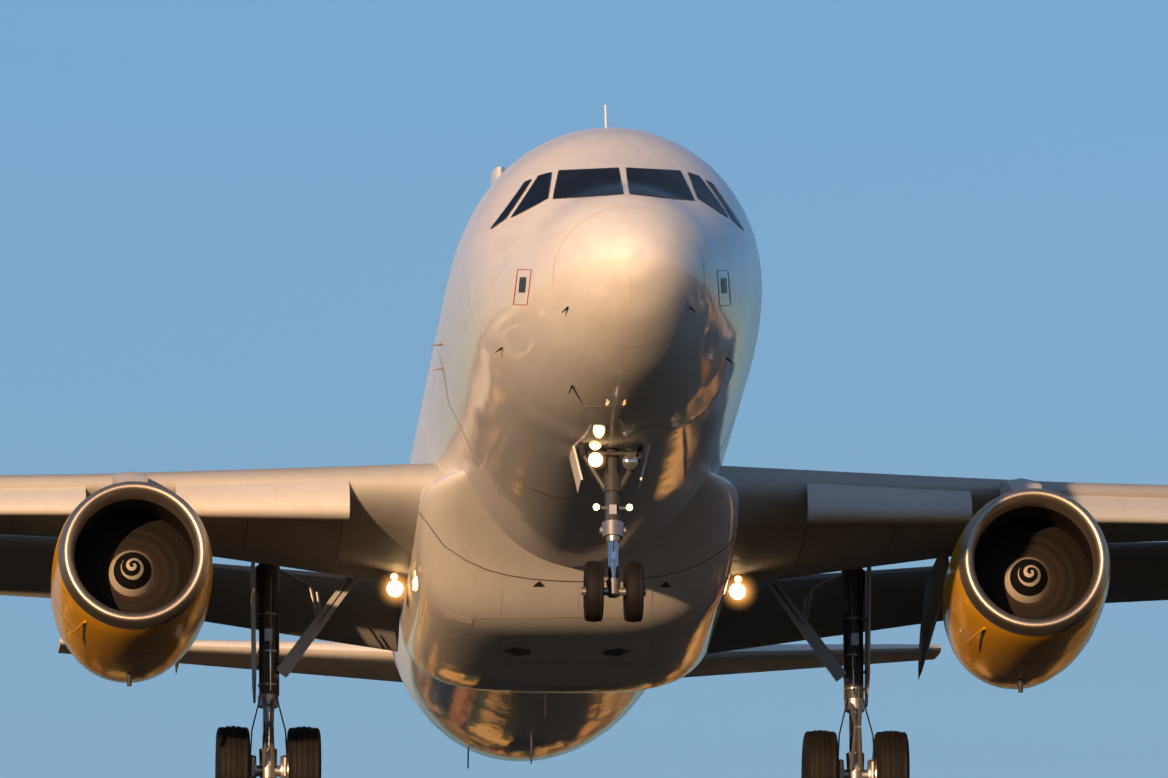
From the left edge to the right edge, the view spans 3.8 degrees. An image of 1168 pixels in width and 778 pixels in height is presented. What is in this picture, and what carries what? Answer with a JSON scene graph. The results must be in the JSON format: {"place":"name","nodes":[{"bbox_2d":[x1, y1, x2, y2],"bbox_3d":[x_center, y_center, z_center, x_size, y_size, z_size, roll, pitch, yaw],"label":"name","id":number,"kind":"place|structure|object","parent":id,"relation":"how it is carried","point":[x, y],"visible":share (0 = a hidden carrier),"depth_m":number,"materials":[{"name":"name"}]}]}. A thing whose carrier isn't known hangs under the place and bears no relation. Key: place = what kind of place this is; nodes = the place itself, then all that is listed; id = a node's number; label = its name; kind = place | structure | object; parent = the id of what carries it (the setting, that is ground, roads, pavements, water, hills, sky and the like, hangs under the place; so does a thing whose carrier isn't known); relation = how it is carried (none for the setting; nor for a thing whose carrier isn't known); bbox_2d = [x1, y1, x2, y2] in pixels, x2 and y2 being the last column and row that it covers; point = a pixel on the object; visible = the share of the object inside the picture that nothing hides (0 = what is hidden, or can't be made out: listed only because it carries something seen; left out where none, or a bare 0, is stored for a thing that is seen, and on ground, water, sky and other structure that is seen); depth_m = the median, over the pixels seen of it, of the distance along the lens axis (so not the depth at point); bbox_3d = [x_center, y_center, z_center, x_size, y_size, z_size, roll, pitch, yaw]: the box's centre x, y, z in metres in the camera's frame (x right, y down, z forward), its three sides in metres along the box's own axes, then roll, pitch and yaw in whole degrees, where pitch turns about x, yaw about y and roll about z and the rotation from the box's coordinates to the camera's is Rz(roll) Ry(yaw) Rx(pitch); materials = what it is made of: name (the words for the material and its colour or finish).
{"place":"outdoors","nodes":[
{"label":"outdoors","id":0,"kind":"place"},
{"bbox_2d":[400,471,737,692],"bbox_3d":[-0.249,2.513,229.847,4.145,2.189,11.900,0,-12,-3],"label":"belly fairing","id":1,"kind":"object","parent":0,"point":[441,579],"visible":0.71,"depth_m":227.19,"materials":[{"name":"white paint"}]},
{"bbox_2d":[392,127,761,760],"bbox_3d":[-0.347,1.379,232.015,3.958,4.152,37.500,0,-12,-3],"label":"fuselage","id":2,"kind":"object","parent":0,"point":[546,357],"visible":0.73,"depth_m":217.60,"materials":[{"name":"white paint"}]},
{"bbox_2d":[0,463,444,672],"bbox_3d":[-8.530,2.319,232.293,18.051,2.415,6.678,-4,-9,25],"label":"wing","id":3,"kind":"structure","parent":2,"relation":"attached to","point":[332,528],"depth_m":228.38,"materials":[{"name":"white metal"}]},
{"bbox_2d":[51,471,212,685],"bbox_3d":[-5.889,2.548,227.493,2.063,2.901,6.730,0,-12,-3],"label":"nacelle","id":4,"kind":"object","parent":3,"relation":"attached to","point":[99,639],"visible":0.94,"depth_m":224.59,"materials":[{"name":"yellow paint"}]},
{"bbox_2d":[74,512,193,612],"bbox_3d":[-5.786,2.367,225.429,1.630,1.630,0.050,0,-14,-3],"label":"fan","id":5,"kind":"object","parent":4,"relation":"on","point":[101,545],"visible":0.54,"depth_m":225.48},
{"bbox_2d":[108,550,155,596],"bbox_3d":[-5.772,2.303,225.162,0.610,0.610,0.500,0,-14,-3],"label":"spinner","id":6,"kind":"object","parent":5,"relation":"attached to","point":[131,573],"visible":1,"depth_m":225.19,"materials":[{"name":"white metal"}]},
{"bbox_2d":[215,561,357,777],"bbox_3d":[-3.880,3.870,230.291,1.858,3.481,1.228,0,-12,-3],"label":"gear","id":7,"kind":"object","parent":3,"relation":"attached to","point":[235,758],"visible":1,"depth_m":230.18,"materials":[{"name":"grey paint"}]},
{"bbox_2d":[385,573,745,599],"bbox_3d":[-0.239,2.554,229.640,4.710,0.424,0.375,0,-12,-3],"label":"landing lights","id":8,"kind":"object","parent":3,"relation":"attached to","point":[737,589],"depth_m":229.55,"materials":[{"name":"white glass"}]},
{"bbox_2d":[58,166,940,681],"bbox_3d":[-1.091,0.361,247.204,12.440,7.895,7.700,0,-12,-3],"label":"tail stabilizers","id":9,"kind":"object","parent":2,"relation":"attached to","point":[336,660],"visible":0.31,"depth_m":247.07,"materials":[{"name":"white metal"}]},
{"bbox_2d":[467,105,606,767],"bbox_3d":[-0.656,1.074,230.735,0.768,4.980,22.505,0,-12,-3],"label":"antennas","id":10,"kind":"object","parent":2,"relation":"on","point":[531,740],"visible":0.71,"depth_m":237.61,"materials":[{"name":"white paint"}]},
{"bbox_2d":[401,167,759,759],"bbox_3d":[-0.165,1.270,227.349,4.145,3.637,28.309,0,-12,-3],"label":"fuselage panel markings","id":11,"kind":"object","parent":2,"relation":"attached to","point":[663,183],"visible":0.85,"depth_m":216.37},
{"bbox_2d":[569,444,649,621],"bbox_3d":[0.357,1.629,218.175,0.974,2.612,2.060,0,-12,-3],"label":"nose landing gear","id":12,"kind":"object","parent":2,"relation":"attached to","point":[612,482],"visible":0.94,"depth_m":218.05,"materials":[{"name":"grey paint"}]},
{"bbox_2d":[707,466,1167,679],"bbox_3d":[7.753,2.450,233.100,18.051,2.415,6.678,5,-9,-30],"label":"wing","id":13,"kind":"structure","parent":2,"relation":"attached to","point":[799,533],"depth_m":229.25,"materials":[{"name":"white metal"}]},
{"bbox_2d":[765,565,909,777],"bbox_3d":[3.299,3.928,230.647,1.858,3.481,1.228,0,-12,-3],"label":"gear","id":14,"kind":"object","parent":13,"relation":"attached to","point":[821,759],"visible":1,"depth_m":230.61,"materials":[{"name":"grey paint"}]},
{"bbox_2d":[943,478,1110,692],"bbox_3d":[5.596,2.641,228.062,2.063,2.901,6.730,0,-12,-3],"label":"nacelle","id":15,"kind":"object","parent":13,"relation":"attached to","point":[991,643],"visible":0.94,"depth_m":225.20,"materials":[{"name":"yellow paint"}]},
{"bbox_2d":[974,519,1090,619],"bbox_3d":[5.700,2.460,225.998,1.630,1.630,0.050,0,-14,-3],"label":"fan","id":16,"kind":"object","parent":15,"relation":"attached to","point":[1055,550],"visible":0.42,"depth_m":226.05},
{"bbox_2d":[1004,557,1051,602],"bbox_3d":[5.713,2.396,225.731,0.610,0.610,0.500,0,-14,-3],"label":"spinner","id":17,"kind":"object","parent":16,"relation":"attached to","point":[1027,579],"visible":1,"depth_m":225.76,"materials":[{"name":"white metal"}]},
{"bbox_2d":[0,0,1167,777],"label":"sky","id":18,"kind":"structure","parent":0,"point":[231,231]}
]}

